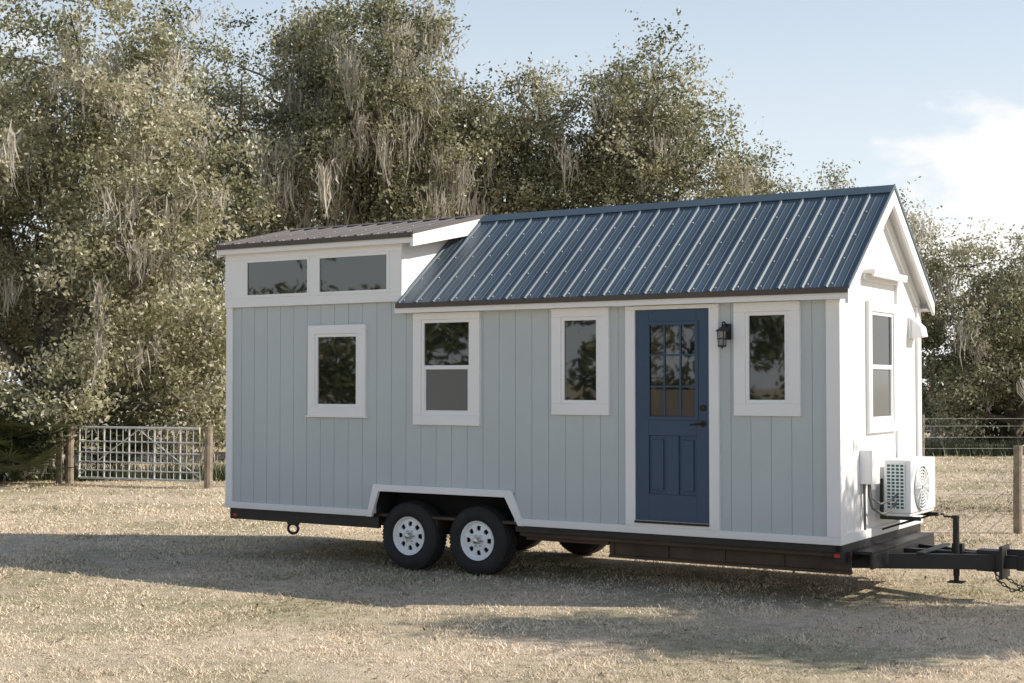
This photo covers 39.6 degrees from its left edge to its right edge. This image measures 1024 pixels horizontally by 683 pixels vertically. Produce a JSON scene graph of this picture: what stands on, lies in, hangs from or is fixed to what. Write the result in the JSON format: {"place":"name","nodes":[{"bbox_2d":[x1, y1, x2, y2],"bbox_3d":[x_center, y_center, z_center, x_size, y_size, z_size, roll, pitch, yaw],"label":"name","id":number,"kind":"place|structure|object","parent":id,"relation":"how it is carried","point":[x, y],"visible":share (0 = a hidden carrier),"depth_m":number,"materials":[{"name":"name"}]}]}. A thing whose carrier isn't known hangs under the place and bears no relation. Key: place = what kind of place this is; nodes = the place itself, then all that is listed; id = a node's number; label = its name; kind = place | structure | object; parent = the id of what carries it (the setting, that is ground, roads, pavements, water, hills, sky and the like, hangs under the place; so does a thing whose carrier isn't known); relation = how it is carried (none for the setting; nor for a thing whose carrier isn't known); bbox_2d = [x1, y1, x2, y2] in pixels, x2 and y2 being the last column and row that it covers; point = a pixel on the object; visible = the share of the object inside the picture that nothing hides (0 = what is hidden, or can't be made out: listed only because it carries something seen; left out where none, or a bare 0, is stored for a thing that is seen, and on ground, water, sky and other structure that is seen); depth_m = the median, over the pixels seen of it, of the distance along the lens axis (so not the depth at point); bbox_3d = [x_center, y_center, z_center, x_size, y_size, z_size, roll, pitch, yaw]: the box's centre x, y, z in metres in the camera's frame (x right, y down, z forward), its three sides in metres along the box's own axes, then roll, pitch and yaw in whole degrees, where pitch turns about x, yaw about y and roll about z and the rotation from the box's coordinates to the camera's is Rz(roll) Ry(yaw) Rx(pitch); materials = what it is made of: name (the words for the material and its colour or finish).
{"place":"outdoors","nodes":[
{"label":"outdoors","id":0,"kind":"place"},
{"bbox_2d":[216,232,411,249],"bbox_3d":[-1.546,-1.094,17.253,2.866,0.051,2.802,-1,-2,32],"label":"dormer roof drip edge","id":1,"kind":"object","parent":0,"point":[324,240],"visible":0.5,"depth_m":16.01,"materials":[{"name":"metal"}]},
{"bbox_2d":[217,215,477,245],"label":"dormer roof","id":2,"kind":"structure","parent":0,"point":[404,226],"depth_m":16.66,"materials":[{"name":"metal"}]},
{"bbox_2d":[224,219,444,244],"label":"dormer roof screws","id":3,"kind":"object","parent":2,"relation":"on","point":[345,235],"visible":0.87,"depth_m":16.59,"materials":[{"name":"brown metal"}]},
{"bbox_2d":[400,521,421,549],"bbox_3d":[-1.092,2.119,15.535,0.336,0.336,0.001,-1,-2,32],"label":"wheel drum","id":4,"kind":"object","parent":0,"point":[420,535],"visible":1,"depth_m":15.54,"materials":[{"name":"black metal"}]},
{"bbox_2d":[467,526,490,554],"bbox_3d":[-0.334,2.105,15.058,0.336,0.336,0.001,-1,-2,32],"label":"wheel drum","id":5,"kind":"object","parent":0,"point":[469,540],"visible":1,"depth_m":15.07,"materials":[{"name":"black metal"}]},
{"bbox_2d":[0,385,1023,682],"bbox_3d":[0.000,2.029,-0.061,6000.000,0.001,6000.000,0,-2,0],"label":"ground","id":6,"kind":"structure","parent":0,"point":[762,655],"depth_m":12.75,"materials":[{"name":"beige plant"}]},
{"bbox_2d":[0,407,21,465],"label":"palmetto bush","id":7,"kind":"object","parent":6,"relation":"on","point":[1,410],"visible":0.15,"depth_m":28.35,"materials":[{"name":"green plant"}]},
{"bbox_2d":[19,432,62,483],"bbox_3d":[-12.623,2.399,30.241,7.294,1.269,0.122,-1,-2,20],"label":"wire fence","id":8,"kind":"object","parent":6,"relation":"on","point":[59,473],"visible":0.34,"depth_m":29.00,"materials":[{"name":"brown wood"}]},
{"bbox_2d":[0,407,83,481],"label":"palmetto bush","id":9,"kind":"object","parent":6,"relation":"on","point":[12,453],"visible":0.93,"depth_m":27.95,"materials":[{"name":"green plant"}]},
{"bbox_2d":[0,76,89,384],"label":"oak tree","id":10,"kind":"object","parent":6,"relation":"on","point":[20,246],"visible":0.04,"depth_m":36.17,"materials":[{"name":"green plant"}]},
{"bbox_2d":[0,387,108,473],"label":"palmetto bush","id":11,"kind":"object","parent":6,"relation":"on","point":[90,431],"visible":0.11,"depth_m":30.33,"materials":[{"name":"green plant"}]},
{"bbox_2d":[65,426,73,483],"bbox_3d":[-8.999,2.354,28.943,0.166,1.281,0.167,0,-2,0],"label":"gate post","id":12,"kind":"object","parent":6,"relation":"on","point":[69,476],"visible":0.77,"depth_m":28.88,"materials":[{"name":"brown wood"}]},
{"bbox_2d":[0,459,224,481],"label":"weeds","id":13,"kind":"object","parent":6,"relation":"on","point":[218,473],"visible":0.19,"depth_m":30.07,"materials":[{"name":"green plant"}]},
{"bbox_2d":[0,261,225,444],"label":"distant trees","id":14,"kind":"object","parent":6,"relation":"on","point":[109,384],"visible":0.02,"depth_m":49.25,"materials":[{"name":"green plant"}]},
{"bbox_2d":[74,418,171,471],"bbox_3d":[-8.590,2.259,31.179,2.231,1.204,2.247,0,-2,15],"label":"palmetto bush","id":15,"kind":"object","parent":6,"relation":"on","point":[145,447],"visible":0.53,"depth_m":31.11,"materials":[{"name":"green plant"}]},
{"bbox_2d":[78,426,200,481],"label":"farm gate","id":16,"kind":"structure","parent":6,"relation":"on","point":[135,453],"depth_m":28.29,"materials":[{"name":"metal"}]},
{"bbox_2d":[0,0,293,480],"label":"oak tree","id":17,"kind":"object","parent":6,"relation":"on","point":[110,324],"visible":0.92,"depth_m":31.04,"materials":[{"name":"green plant"}]},
{"bbox_2d":[204,427,212,488],"bbox_3d":[-5.899,2.305,27.643,0.166,1.301,0.167,0,-2,0],"label":"gate post","id":18,"kind":"object","parent":6,"relation":"on","point":[208,466],"visible":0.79,"depth_m":27.58,"materials":[{"name":"brown wood"}]},
{"bbox_2d":[144,0,371,291],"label":"oak tree","id":19,"kind":"object","parent":6,"relation":"on","point":[225,94],"visible":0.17,"depth_m":41.09,"materials":[{"name":"green plant"}]},
{"bbox_2d":[237,0,519,236],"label":"oak tree","id":20,"kind":"object","parent":6,"relation":"on","point":[366,164],"visible":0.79,"depth_m":36.68,"materials":[{"name":"green plant"}]},
{"bbox_2d":[382,501,446,569],"bbox_3d":[-1.068,2.120,15.572,0.751,0.751,0.243,-1,-2,32],"label":"wheel tire","id":21,"kind":"object","parent":6,"relation":"on","point":[430,553],"visible":0.98,"depth_m":15.44,"materials":[{"name":"black rubber"}]},
{"bbox_2d":[393,517,424,554],"bbox_3d":[-1.076,2.120,15.560,0.420,0.420,0.200,-1,-2,32],"label":"wheel rim","id":22,"kind":"object","parent":21,"relation":"in","point":[398,539],"visible":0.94,"depth_m":15.51,"materials":[{"name":"white metal"}]},
{"bbox_2d":[403,530,414,541],"bbox_3d":[-1.130,2.117,15.473,0.146,0.129,0.066,-1,-2,32],"label":"wheel hub","id":23,"kind":"object","parent":22,"relation":"attached to","point":[409,535],"visible":1,"depth_m":15.46,"materials":[{"name":"silver metal"}]},
{"bbox_2d":[449,504,516,575],"bbox_3d":[-0.311,2.106,15.095,0.751,0.751,0.243,-1,-2,32],"label":"wheel tire","id":24,"kind":"object","parent":6,"relation":"on","point":[499,558],"visible":1,"depth_m":14.96,"materials":[{"name":"black rubber"}]},
{"bbox_2d":[461,521,493,560],"bbox_3d":[-0.318,2.105,15.084,0.420,0.420,0.200,-1,-2,32],"label":"wheel rim","id":25,"kind":"object","parent":24,"relation":"in","point":[466,545],"visible":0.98,"depth_m":15.03,"materials":[{"name":"white metal"}]},
{"bbox_2d":[472,534,483,546],"bbox_3d":[-0.373,2.103,14.996,0.146,0.129,0.066,-1,-2,32],"label":"wheel hub","id":26,"kind":"object","parent":25,"relation":"attached to","point":[476,540],"visible":1,"depth_m":14.98,"materials":[{"name":"silver metal"}]},
{"bbox_2d":[0,494,1022,682],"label":"fallen leaves","id":27,"kind":"object","parent":6,"relation":"on","point":[369,669],"visible":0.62,"depth_m":12.21,"materials":[{"name":"brown plant"}]},
{"bbox_2d":[414,52,620,217],"bbox_3d":[0.023,-2.262,38.966,6.102,11.107,5.858,0,-2,0],"label":"oak tree","id":28,"kind":"object","parent":6,"relation":"on","point":[520,193],"visible":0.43,"depth_m":37.84,"materials":[{"name":"green plant"}]},
{"bbox_2d":[516,537,540,549],"bbox_3d":[0.090,2.175,17.410,0.751,0.751,0.243,-1,-2,32],"label":"wheel tire","id":29,"kind":"object","parent":6,"relation":"on","point":[523,543],"visible":0.12,"depth_m":17.24,"materials":[{"name":"black rubber"}]},
{"bbox_2d":[560,542,605,554],"bbox_3d":[0.847,2.161,16.933,0.752,0.751,0.243,-1,-2,32],"label":"wheel tire","id":30,"kind":"object","parent":6,"relation":"on","point":[580,549],"visible":0.23,"depth_m":16.81,"materials":[{"name":"black rubber"}]},
{"bbox_2d":[529,3,770,210],"bbox_3d":[3.622,-2.841,38.233,6.446,12.222,6.408,0,-2,0],"label":"oak tree","id":31,"kind":"object","parent":6,"relation":"on","point":[656,161],"visible":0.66,"depth_m":37.27,"materials":[{"name":"green plant"}]},
{"bbox_2d":[694,116,815,197],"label":"oak tree","id":32,"kind":"object","parent":6,"relation":"on","point":[763,179],"visible":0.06,"depth_m":42.47,"materials":[{"name":"green plant"}]},
{"bbox_2d":[799,158,975,400],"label":"oak tree","id":33,"kind":"object","parent":6,"relation":"on","point":[920,237],"visible":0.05,"depth_m":44.95,"materials":[{"name":"green plant"}]},
{"bbox_2d":[918,217,1023,447],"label":"oak tree","id":34,"kind":"object","parent":6,"relation":"on","point":[989,334],"visible":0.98,"depth_m":42.16,"materials":[{"name":"green plant"}]},
{"bbox_2d":[921,290,1023,442],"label":"distant trees","id":35,"kind":"object","parent":6,"relation":"on","point":[1004,433],"visible":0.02,"depth_m":49.06,"materials":[{"name":"green plant"}]},
{"bbox_2d":[922,414,1023,455],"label":"wire fence","id":36,"kind":"object","parent":6,"relation":"on","point":[923,434],"visible":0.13,"depth_m":38.16,"materials":[{"name":"grey metal"}]},
{"bbox_2d":[925,437,1023,456],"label":"weeds","id":37,"kind":"object","parent":6,"relation":"on","point":[965,452],"visible":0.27,"depth_m":40.11,"materials":[{"name":"green plant"}]},
{"bbox_2d":[1013,445,1023,533],"bbox_3d":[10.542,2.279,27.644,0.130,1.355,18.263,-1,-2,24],"label":"wooden fence post","id":38,"kind":"object","parent":6,"relation":"on","point":[1018,505],"visible":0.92,"depth_m":19.30,"materials":[{"name":"brown wood"}]},
{"bbox_2d":[0,0,1023,384],"label":"sky","id":39,"kind":"structure","parent":0,"point":[906,90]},
{"bbox_2d":[241,301,813,535],"bbox_3d":[0.467,0.728,15.931,7.456,2.345,2.488,-1,-2,32],"label":"siding backing","id":40,"kind":"object","parent":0,"point":[366,492],"visible":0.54,"depth_m":14.73,"materials":[{"name":"grey wood"}]},
{"bbox_2d":[230,508,920,563],"bbox_3d":[0.475,2.019,15.887,7.480,0.171,2.440,-1,-2,32],"label":"trailer frame","id":41,"kind":"object","parent":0,"point":[330,519],"visible":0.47,"depth_m":14.27,"materials":[{"name":"black metal"}]},
{"bbox_2d":[373,512,919,574],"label":"trailer rails","id":42,"kind":"object","parent":41,"relation":"attached to","point":[777,559],"visible":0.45,"depth_m":13.71,"materials":[{"name":"black metal"}]},
{"bbox_2d":[287,522,299,534],"bbox_3d":[-2.515,2.149,16.351,0.180,0.140,0.036,-1,-2,32],"label":"tow ring","id":43,"kind":"object","parent":42,"relation":"attached to","point":[289,530],"visible":1,"depth_m":16.34,"materials":[{"name":"black metal"}]},
{"bbox_2d":[374,491,513,517],"bbox_3d":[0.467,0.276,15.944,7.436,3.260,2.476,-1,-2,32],"label":"wheel well","id":44,"kind":"object","parent":42,"relation":"on","point":[440,503],"visible":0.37,"depth_m":15.69,"materials":[{"name":"black metal"}]},
{"bbox_2d":[233,300,826,536],"bbox_3d":[0.467,0.726,15.931,7.460,2.360,2.500,-1,-2,32],"label":"siding","id":45,"kind":"object","parent":44,"relation":"attached to","point":[566,467],"visible":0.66,"depth_m":14.84,"materials":[{"name":"paint"}]},
{"bbox_2d":[305,300,897,432],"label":"window casing","id":46,"kind":"object","parent":45,"relation":"attached to","point":[742,407],"depth_m":14.25,"materials":[{"name":"white wood"}]},
{"bbox_2d":[716,321,731,348],"bbox_3d":[1.992,-0.061,13.408,0.123,0.262,0.182,-1,-2,32],"label":"wall lantern","id":47,"kind":"object","parent":45,"relation":"attached to","point":[727,328],"depth_m":13.39,"materials":[{"name":"black metal"}]},
{"bbox_2d":[718,331,725,344],"bbox_3d":[1.977,-0.031,13.382,0.072,0.130,0.072,-1,-2,32],"label":"lantern glass","id":48,"kind":"object","parent":47,"relation":"attached to","point":[720,333],"visible":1,"depth_m":13.36,"materials":[{"name":"clear glass"}]},
{"bbox_2d":[245,251,893,421],"bbox_3d":[0.335,-0.082,15.450,7.194,1.825,1.614,-1,-2,32],"label":"window frame","id":49,"kind":"object","parent":44,"relation":"attached to","point":[424,368],"visible":1,"depth_m":15.10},
{"bbox_2d":[248,255,890,403],"bbox_3d":[0.338,-0.137,15.440,7.142,1.645,1.561,-1,-2,32],"label":"window glass","id":50,"kind":"object","parent":49,"relation":"in","point":[446,343],"visible":1,"depth_m":15.23,"materials":[{"name":"glass"}]},
{"bbox_2d":[426,369,889,416],"bbox_3d":[1.348,0.511,14.482,4.853,0.513,0.581,0,-2,14],"label":"window screen glass","id":51,"kind":"object","parent":49,"relation":"in","point":[446,389],"visible":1,"depth_m":15.12,"materials":[{"name":"grey glass"}]},
{"bbox_2d":[217,190,934,545],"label":"trim","id":52,"kind":"structure","parent":44,"relation":"attached to","point":[411,258],"depth_m":14.87,"materials":[{"name":"white paint"}]},
{"bbox_2d":[216,214,483,245],"bbox_3d":[-1.547,-1.278,17.259,2.884,0.352,2.776,-1,-2,32],"label":"dormer roof rake metal","id":53,"kind":"object","parent":52,"relation":"on","point":[447,224],"visible":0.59,"depth_m":15.98,"materials":[{"name":"brown metal"}]},
{"bbox_2d":[863,269,907,457],"bbox_3d":[3.669,0.555,13.907,0.120,2.460,1.080,-1,-2,32],"label":"gable awning ledge","id":54,"kind":"object","parent":52,"relation":"on","point":[883,277],"visible":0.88,"depth_m":14.31,"materials":[{"name":"white paint"}]},
{"bbox_2d":[884,456,934,516],"bbox_3d":[3.900,1.411,13.930,0.260,0.540,0.830,-1,-2,32],"label":"air conditioner body","id":55,"kind":"object","parent":52,"relation":"attached to","point":[912,464],"visible":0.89,"depth_m":13.64,"materials":[{"name":"white metal"}]},
{"bbox_2d":[863,484,898,529],"bbox_3d":[3.493,1.557,13.476,0.444,0.431,0.067,1,-2,-28],"label":"refrigerant hose","id":56,"kind":"object","parent":55,"relation":"attached to","point":[876,501],"visible":0.98,"depth_m":13.39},
{"bbox_2d":[887,464,924,508],"bbox_3d":[3.885,1.400,13.731,0.169,0.450,0.596,-2,-3,55],"label":"air conditioner coil","id":57,"kind":"object","parent":55,"relation":"in","point":[893,486],"visible":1,"depth_m":13.59,"materials":[{"name":"grey metal"}]},
{"bbox_2d":[886,463,929,510],"bbox_3d":[3.890,1.403,13.724,0.191,0.466,0.625,-2,-3,55],"label":"air conditioner grille","id":58,"kind":"object","parent":55,"relation":"attached to","point":[922,486],"visible":1,"depth_m":13.62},
{"bbox_2d":[397,185,892,302],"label":"roof","id":59,"kind":"structure","parent":44,"relation":"on","point":[697,273],"depth_m":14.48,"materials":[{"name":"metal"}]},
{"bbox_2d":[395,287,847,307],"bbox_3d":[1.610,-0.391,15.244,5.046,0.051,2.788,-1,-2,32],"label":"roof drip edge","id":60,"kind":"object","parent":59,"relation":"attached to","point":[649,296],"visible":0.68,"depth_m":13.87,"materials":[{"name":"metal"}]},
{"bbox_2d":[404,211,866,299],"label":"roof screws","id":61,"kind":"object","parent":59,"relation":"attached to","point":[644,267],"visible":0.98,"depth_m":14.41,"materials":[{"name":"metal"}]},
{"bbox_2d":[848,184,935,302],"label":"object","id":62,"kind":"object","parent":59,"relation":"attached to","point":[874,230],"visible":1,"depth_m":13.83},
{"bbox_2d":[625,303,720,530],"bbox_3d":[1.546,0.721,13.754,0.995,2.150,0.042,-1,-2,32],"label":"door casing","id":63,"kind":"object","parent":44,"relation":"attached to","point":[714,414],"depth_m":13.70,"materials":[{"name":"white wood"}]},
{"bbox_2d":[634,520,708,526],"bbox_3d":[1.534,1.753,13.700,0.790,0.022,0.016,-1,-2,32],"label":"threshold","id":64,"kind":"object","parent":63,"relation":"attached to","point":[671,523],"visible":1,"depth_m":13.69,"materials":[{"name":"grey metal"}]},
{"bbox_2d":[636,309,708,522],"bbox_3d":[1.549,0.713,13.755,0.780,2.045,0.036,-1,-2,32],"label":"door","id":65,"kind":"structure","parent":63,"relation":"in","point":[671,477],"depth_m":13.75,"materials":[{"name":"blue wood"}]},
{"bbox_2d":[650,390,694,416],"bbox_3d":[1.558,0.604,13.763,0.510,0.274,0.010,-1,-2,32],"label":"door glass","id":66,"kind":"object","parent":65,"relation":"in","point":[672,403],"visible":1,"depth_m":13.76,"materials":[{"name":"clear glass"}]},
{"bbox_2d":[690,405,705,426],"bbox_3d":[1.772,0.710,13.570,0.146,0.210,0.064,-1,-2,32],"label":"door handle","id":67,"kind":"object","parent":65,"relation":"attached to","point":[702,423],"visible":1,"depth_m":13.56,"materials":[{"name":"black metal"}]},
{"bbox_2d":[844,225,916,533],"bbox_3d":[3.618,0.197,13.961,0.012,3.299,2.468,-1,-2,32],"label":"end siding","id":68,"kind":"object","parent":44,"relation":"attached to","point":[882,257],"visible":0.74,"depth_m":13.59,"materials":[{"name":"white paint"}]},
{"bbox_2d":[860,449,879,489],"bbox_3d":[3.410,1.215,13.474,0.122,0.395,0.355,-1,-2,32],"label":"disconnect box","id":69,"kind":"object","parent":68,"relation":"attached to","point":[869,466],"visible":0.96,"depth_m":13.34,"materials":[{"name":"white plastic"}]},
{"bbox_2d":[880,478,938,529],"bbox_3d":[3.893,1.580,13.924,0.390,0.498,0.640,-1,-2,32],"label":"air conditioner bracket","id":70,"kind":"object","parent":68,"relation":"attached to","point":[912,518],"visible":0.72,"depth_m":13.74,"materials":[{"name":"black metal"}]},
{"bbox_2d":[908,317,927,338],"bbox_3d":[4.219,-0.139,14.775,0.149,0.220,0.220,-1,-2,32],"label":"vent hood","id":71,"kind":"object","parent":68,"relation":"attached to","point":[917,329],"visible":1,"depth_m":14.71,"materials":[{"name":"white plastic"}]},
{"bbox_2d":[446,530,525,538],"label":"axles","id":72,"kind":"object","parent":42,"relation":"in","point":[517,535],"visible":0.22,"depth_m":15.64,"materials":[{"name":"black metal"}]},
{"bbox_2d":[233,514,855,557],"bbox_3d":[-0.044,2.000,14.973,7.455,0.045,0.360,-1,-2,32],"label":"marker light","id":73,"kind":"object","parent":42,"relation":"attached to","point":[836,555],"visible":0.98,"depth_m":12.89,"materials":[{"name":"red plastic"}]},
{"bbox_2d":[852,532,1023,579],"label":"hitch tongue","id":74,"kind":"object","parent":42,"relation":"on","point":[916,550],"visible":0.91,"depth_m":13.30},
{"bbox_2d":[940,513,965,583],"bbox_3d":[4.176,1.947,13.451,0.200,0.650,0.180,-1,-2,32],"label":"hitch jack","id":75,"kind":"object","parent":74,"relation":"attached to","point":[958,547],"visible":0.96,"depth_m":13.40,"materials":[{"name":"black metal"}]},
{"bbox_2d":[992,567,1023,591],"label":"safety chain","id":76,"kind":"object","parent":74,"relation":"attached to","point":[1008,587],"visible":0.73,"depth_m":13.18,"materials":[{"name":"silver metal"}]}
]}

